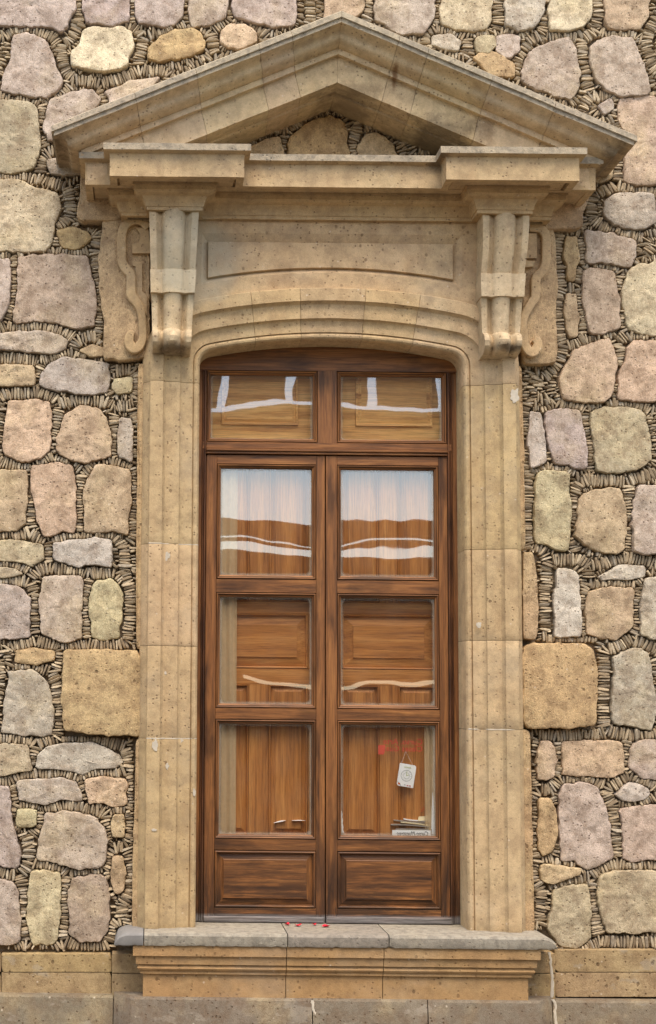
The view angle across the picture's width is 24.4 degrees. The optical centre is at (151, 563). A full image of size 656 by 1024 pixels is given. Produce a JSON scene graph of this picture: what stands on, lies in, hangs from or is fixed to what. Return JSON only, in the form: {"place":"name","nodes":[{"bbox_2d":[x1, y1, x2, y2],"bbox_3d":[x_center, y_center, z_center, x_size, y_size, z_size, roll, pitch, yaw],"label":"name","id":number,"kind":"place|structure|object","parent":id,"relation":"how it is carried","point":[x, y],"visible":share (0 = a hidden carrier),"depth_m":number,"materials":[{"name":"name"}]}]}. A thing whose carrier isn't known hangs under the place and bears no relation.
{"place":"outdoors","nodes":[
{"label":"outdoors","id":0,"kind":"place"},
{"label":"street","id":1,"kind":"structure","parent":0,"visible":0},
{"bbox_2d":[0,947,655,1023],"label":"base course","id":2,"kind":"object","parent":1,"relation":"on","point":[608,985],"visible":0.93,"depth_m":7.08,"materials":[{"name":"stone"}]},
{"bbox_2d":[0,0,655,1012],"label":"rubble wall","id":3,"kind":"structure","parent":2,"relation":"on","point":[68,452],"depth_m":7.42,"materials":[{"name":"stone"}]},
{"bbox_2d":[51,11,636,999],"bbox_3d":[0.895,-0.290,7.373,2.774,4.693,0.868,1,-5,0],"label":"window surround","id":4,"kind":"object","parent":3,"relation":"attached to","point":[217,239],"visible":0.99,"depth_m":7.27,"materials":[{"name":"stone"}]},
{"bbox_2d":[195,347,460,924],"bbox_3d":[0.875,0.317,7.490,1.325,2.891,0.106,1,-5,0],"label":"french window","id":5,"kind":"structure","parent":4,"relation":"attached to","point":[326,869],"depth_m":7.44,"materials":[{"name":"brown wood"}]},
{"bbox_2d":[219,469,237,833],"bbox_3d":[0.354,0.405,7.494,0.147,1.904,0.014,1,-5,0],"label":"net curtain","id":6,"kind":"object","parent":5,"relation":"hanging from","point":[228,671],"visible":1,"depth_m":7.49,"materials":[{"name":"beige fabric"}]},
{"bbox_2d":[203,469,310,836],"bbox_3d":[0.566,0.617,7.509,0.611,2.377,0.039,1,-5,0],"label":"shutter","id":7,"kind":"object","parent":5,"relation":"attached to","point":[273,773],"visible":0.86,"depth_m":7.51,"materials":[{"name":"brown wood"}]},
{"bbox_2d":[203,455,324,922],"bbox_3d":[0.563,0.604,7.455,0.594,2.306,0.053,1,-5,0],"label":"door leaf","id":8,"kind":"structure","parent":5,"relation":"in","point":[271,875],"depth_m":7.41,"materials":[{"name":"brown wood"}]},
{"bbox_2d":[341,811,343,832],"bbox_3d":[0.944,1.275,7.418,0.019,0.106,0.004,1,-5,0],"label":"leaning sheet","id":9,"kind":"object","parent":5,"relation":"on","point":[342,822],"visible":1,"depth_m":7.42,"materials":[{"name":"white paper"}]},
{"bbox_2d":[341,470,433,834],"bbox_3d":[1.191,0.623,7.509,0.628,2.377,0.039,1,-5,0],"label":"shutter","id":10,"kind":"object","parent":5,"relation":"attached to","point":[387,651],"visible":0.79,"depth_m":7.52,"materials":[{"name":"brown wood"}]},
{"bbox_2d":[325,456,449,921],"bbox_3d":[1.169,0.610,7.455,0.608,2.306,0.053,1,-5,0],"label":"door leaf","id":11,"kind":"structure","parent":5,"relation":"in","point":[369,875],"depth_m":7.41,"materials":[{"name":"brown wood"}]},
{"bbox_2d":[378,739,421,753],"bbox_3d":[1.234,0.905,7.434,0.219,0.079,0.001,1,-5,0],"label":"window lettering","id":12,"kind":"object","parent":5,"relation":"attached to","point":[381,749],"depth_m":7.43,"materials":[{"name":"red paint"}]},
{"bbox_2d":[397,757,415,787],"bbox_3d":[1.264,1.019,7.426,0.096,0.179,0.004,1,-5,0],"label":"hanging sign","id":13,"kind":"object","parent":5,"relation":"hanging from","point":[406,775],"visible":1,"depth_m":7.42,"materials":[{"name":"white paper"}]},
{"bbox_2d":[392,830,430,835],"bbox_3d":[1.284,1.331,7.401,0.190,0.034,0.003,1,-5,0],"label":"paper strip","id":14,"kind":"object","parent":5,"relation":"attached to","point":[413,832],"visible":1,"depth_m":7.40,"materials":[{"name":"white paper"}]},
{"bbox_2d":[390,818,432,834],"bbox_3d":[1.301,1.306,7.438,0.230,0.093,0.052,1,-5,0],"label":"magazine stack","id":15,"kind":"object","parent":5,"relation":"on","point":[412,823],"visible":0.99,"depth_m":7.42,"materials":[{"name":"brown paper"}]},
{"bbox_2d":[418,807,424,820],"bbox_3d":[1.360,1.231,7.446,0.080,0.087,0.032,1,-5,0],"label":"flyer","id":16,"kind":"object","parent":15,"relation":"in","point":[421,818],"visible":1,"depth_m":7.43,"materials":[{"name":"beige paper"}]},
{"bbox_2d":[424,726,434,829],"bbox_3d":[1.407,1.054,7.436,0.105,0.622,0.014,1,-5,0],"label":"net curtain","id":17,"kind":"object","parent":5,"relation":"hanging from","point":[429,755],"visible":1,"depth_m":7.44,"materials":[{"name":"beige fabric"}]},
{"bbox_2d":[431,794,434,833],"bbox_3d":[1.397,1.071,7.445,0.032,0.531,0.029,1,-5,0],"label":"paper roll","id":18,"kind":"object","parent":5,"relation":"in","point":[433,823],"visible":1,"depth_m":7.42,"materials":[{"name":"white paper"}]},
{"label":"room wall","id":19,"kind":"structure","parent":0,"visible":0},
{"bbox_2d":[206,376,440,440],"bbox_3d":[0.897,-0.848,7.653,1.355,0.543,0.042,1,-5,0],"label":"lining board","id":20,"kind":"object","parent":19,"relation":"attached to","point":[280,407],"visible":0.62,"depth_m":7.63,"materials":[{"name":"brown wood"}]}
]}

